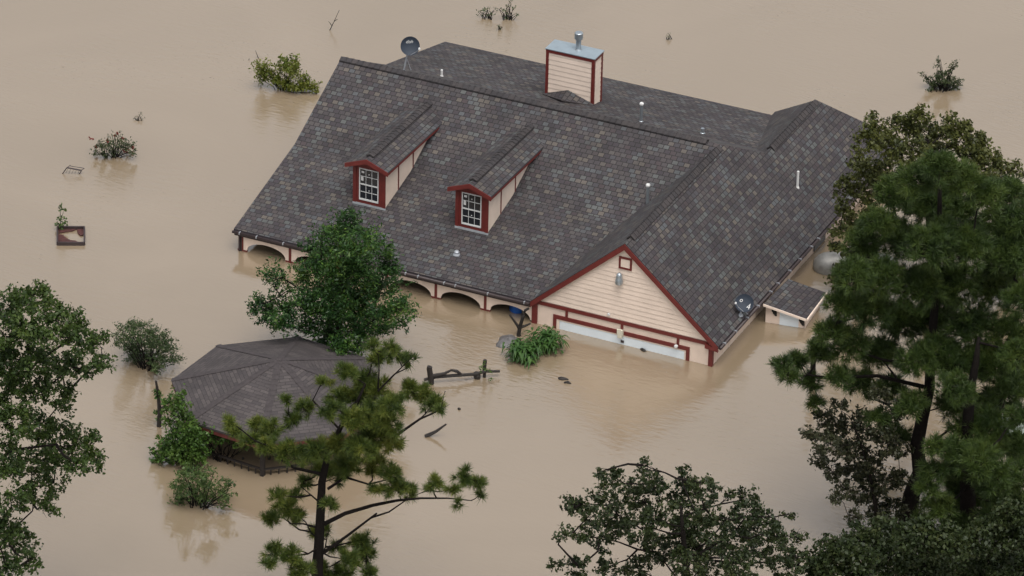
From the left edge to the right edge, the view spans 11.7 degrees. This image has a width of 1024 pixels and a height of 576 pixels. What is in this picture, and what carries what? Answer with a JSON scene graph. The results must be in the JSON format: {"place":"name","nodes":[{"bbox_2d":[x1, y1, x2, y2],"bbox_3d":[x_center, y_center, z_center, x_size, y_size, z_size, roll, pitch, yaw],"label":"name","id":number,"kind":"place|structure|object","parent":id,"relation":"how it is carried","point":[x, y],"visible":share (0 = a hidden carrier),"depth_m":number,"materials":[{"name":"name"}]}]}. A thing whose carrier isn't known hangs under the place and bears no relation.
{"place":"outdoors","nodes":[
{"label":"outdoors","id":0,"kind":"place"},
{"bbox_2d":[0,0,1023,575],"bbox_3d":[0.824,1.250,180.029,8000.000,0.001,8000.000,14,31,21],"label":"flood water","id":1,"kind":"structure","parent":0,"point":[214,132],"depth_m":182.72,"materials":[{"name":"beige liquid"}]},
{"bbox_2d":[0,279,118,575],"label":"broadleaf tree","id":2,"kind":"object","parent":1,"relation":"on","point":[14,375],"visible":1,"depth_m":156.05,"materials":[{"name":"green plant"}]},
{"bbox_2d":[57,226,84,245],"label":"raised bed","id":3,"kind":"object","parent":1,"relation":"on","point":[62,240],"visible":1,"depth_m":184.92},
{"bbox_2d":[54,203,67,229],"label":"seedling","id":4,"kind":"object","parent":3,"relation":"in","point":[61,217],"visible":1,"depth_m":185.28,"materials":[{"name":"green plant"}]},
{"bbox_2d":[62,165,84,173],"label":"chair","id":5,"kind":"object","parent":1,"relation":"on","point":[68,167],"visible":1,"depth_m":189.39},
{"bbox_2d":[88,130,137,158],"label":"rose bush","id":6,"kind":"object","parent":1,"relation":"on","point":[113,151],"visible":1,"depth_m":190.46,"materials":[{"name":"green plant"}]},
{"bbox_2d":[110,316,184,374],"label":"shrub","id":7,"kind":"object","parent":1,"relation":"on","point":[134,350],"visible":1,"depth_m":175.66,"materials":[{"name":"green plant"}]},
{"bbox_2d":[152,380,165,426],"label":"dead tree","id":8,"kind":"object","parent":1,"relation":"in","point":[157,395],"visible":0.91,"depth_m":172.50,"materials":[{"name":"brown wood"}]},
{"bbox_2d":[167,456,237,509],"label":"shrub","id":9,"kind":"object","parent":1,"relation":"on","point":[204,486],"visible":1,"depth_m":167.82,"materials":[{"name":"green plant"}]},
{"bbox_2d":[171,336,382,476],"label":"gazebo","id":10,"kind":"object","parent":1,"relation":"in","point":[243,382],"visible":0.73,"depth_m":171.40,"materials":[{"name":"grey wood"}]},
{"bbox_2d":[147,383,214,468],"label":"climbing vine","id":11,"kind":"object","parent":10,"relation":"attached to","point":[180,450],"visible":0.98,"depth_m":169.92,"materials":[{"name":"green plant"}]},
{"bbox_2d":[197,422,250,461],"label":"climbing vine","id":12,"kind":"object","parent":10,"relation":"hanging from","point":[210,439],"visible":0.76,"depth_m":170.29,"materials":[{"name":"green plant"}]},
{"bbox_2d":[248,52,322,94],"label":"shrub","id":13,"kind":"object","parent":1,"relation":"on","point":[291,67],"visible":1,"depth_m":195.81,"materials":[{"name":"green plant"}]},
{"bbox_2d":[244,205,421,356],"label":"leafy tree","id":14,"kind":"object","parent":1,"relation":"on","point":[340,293],"visible":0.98,"depth_m":174.50,"materials":[{"name":"green plant"}]},
{"bbox_2d":[219,336,489,575],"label":"pine tree","id":15,"kind":"object","parent":1,"relation":"on","point":[382,415],"visible":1,"depth_m":157.15,"materials":[{"name":"green plant"}]},
{"bbox_2d":[424,424,446,437],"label":"floating log","id":16,"kind":"object","parent":1,"relation":"on","point":[433,432],"visible":1,"depth_m":172.59,"materials":[{"name":"brown wood"}]},
{"bbox_2d":[424,359,499,384],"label":"rustic fence","id":17,"kind":"object","parent":1,"relation":"on","point":[431,377],"visible":0.98,"depth_m":175.91,"materials":[{"name":"brown wood"}]},
{"bbox_2d":[476,7,496,19],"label":"sprig","id":18,"kind":"object","parent":1,"relation":"on","point":[485,14],"visible":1,"depth_m":202.22,"materials":[{"name":"green plant"}]},
{"bbox_2d":[496,335,516,347],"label":"rock","id":19,"kind":"object","parent":1,"relation":"in","point":[507,339],"visible":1,"depth_m":178.53,"materials":[{"name":"grey stone"}]},
{"bbox_2d":[497,0,518,20],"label":"sprig","id":20,"kind":"object","parent":1,"relation":"on","point":[506,13],"visible":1,"depth_m":202.18,"materials":[{"name":"green plant"}]},
{"bbox_2d":[509,305,521,313],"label":"barrel","id":21,"kind":"object","parent":1,"relation":"on","point":[513,309],"visible":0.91,"depth_m":180.57,"materials":[{"name":"blue plastic"}]},
{"bbox_2d":[509,307,530,336],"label":"dead snag","id":22,"kind":"object","parent":1,"relation":"in","point":[520,326],"visible":1,"depth_m":178.87,"materials":[{"name":"brown wood"}]},
{"bbox_2d":[501,337,542,369],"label":"strap leaf plant","id":23,"kind":"object","parent":1,"relation":"on","point":[519,350],"visible":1,"depth_m":177.29,"materials":[{"name":"green plant"}]},
{"bbox_2d":[521,324,569,355],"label":"strap leaf plant","id":24,"kind":"object","parent":1,"relation":"on","point":[548,338],"visible":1,"depth_m":177.95,"materials":[{"name":"green plant"}]},
{"bbox_2d":[232,31,902,366],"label":"house","id":25,"kind":"structure","parent":1,"relation":"in","point":[567,186],"depth_m":183.84,"materials":[{"name":"grey tile"}]},
{"bbox_2d":[401,36,419,69],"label":"satellite dish","id":26,"kind":"object","parent":25,"relation":"on","point":[410,45],"visible":1,"depth_m":188.36,"materials":[{"name":"metal"}]},
{"bbox_2d":[556,319,685,359],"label":"garage door","id":27,"kind":"structure","parent":25,"relation":"in","point":[564,325],"depth_m":178.66,"materials":[{"name":"white paint"}]},
{"bbox_2d":[735,294,753,316],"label":"satellite dish","id":28,"kind":"object","parent":25,"relation":"on","point":[744,302],"visible":1,"depth_m":178.57,"materials":[{"name":"metal"}]},
{"bbox_2d":[813,234,825,251],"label":"window","id":29,"kind":"structure","parent":25,"relation":"in","point":[821,241],"depth_m":185.53,"materials":[{"name":"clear glass"}]},
{"bbox_2d":[545,455,822,575],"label":"oak tree","id":30,"kind":"object","parent":1,"relation":"on","point":[685,556],"visible":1,"depth_m":156.13,"materials":[{"name":"green plant"}]},
{"bbox_2d":[763,279,826,327],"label":"shed","id":31,"kind":"structure","parent":1,"relation":"on","point":[788,302],"depth_m":180.33,"materials":[{"name":"grey tile"}]},
{"bbox_2d":[779,313,798,326],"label":"door","id":32,"kind":"structure","parent":31,"relation":"in","point":[787,320],"depth_m":180.11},
{"bbox_2d":[810,336,815,386],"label":"snapped trunk","id":33,"kind":"object","parent":1,"relation":"in","point":[813,364],"visible":0.15,"depth_m":175.78,"materials":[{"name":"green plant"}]},
{"bbox_2d":[813,251,894,275],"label":"gas tank","id":34,"kind":"object","parent":1,"relation":"on","point":[823,263],"visible":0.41,"depth_m":183.59,"materials":[{"name":"metal"}]},
{"bbox_2d":[798,380,922,538],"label":"tree","id":35,"kind":"object","parent":1,"relation":"on","point":[867,470],"visible":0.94,"depth_m":164.97,"materials":[{"name":"green plant"}]},
{"bbox_2d":[765,146,1023,523],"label":"pine tree","id":36,"kind":"object","parent":1,"relation":"on","point":[936,285],"visible":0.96,"depth_m":161.96,"materials":[{"name":"green plant"}]},
{"bbox_2d":[800,496,1023,575],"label":"leafy tree","id":37,"kind":"object","parent":1,"relation":"on","point":[916,547],"visible":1,"depth_m":157.00,"materials":[{"name":"green plant"}]},
{"bbox_2d":[823,103,1023,291],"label":"oak tree","id":38,"kind":"object","parent":1,"relation":"on","point":[976,149],"visible":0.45,"depth_m":179.19,"materials":[{"name":"green plant"}]},
{"bbox_2d":[917,55,963,92],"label":"shrub","id":39,"kind":"object","parent":1,"relation":"on","point":[947,82],"visible":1,"depth_m":197.19,"materials":[{"name":"green plant"}]},
{"bbox_2d":[908,336,1023,541],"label":"pine tree","id":40,"kind":"object","parent":1,"relation":"on","point":[973,471],"visible":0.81,"depth_m":162.05,"materials":[{"name":"green plant"}]}
]}

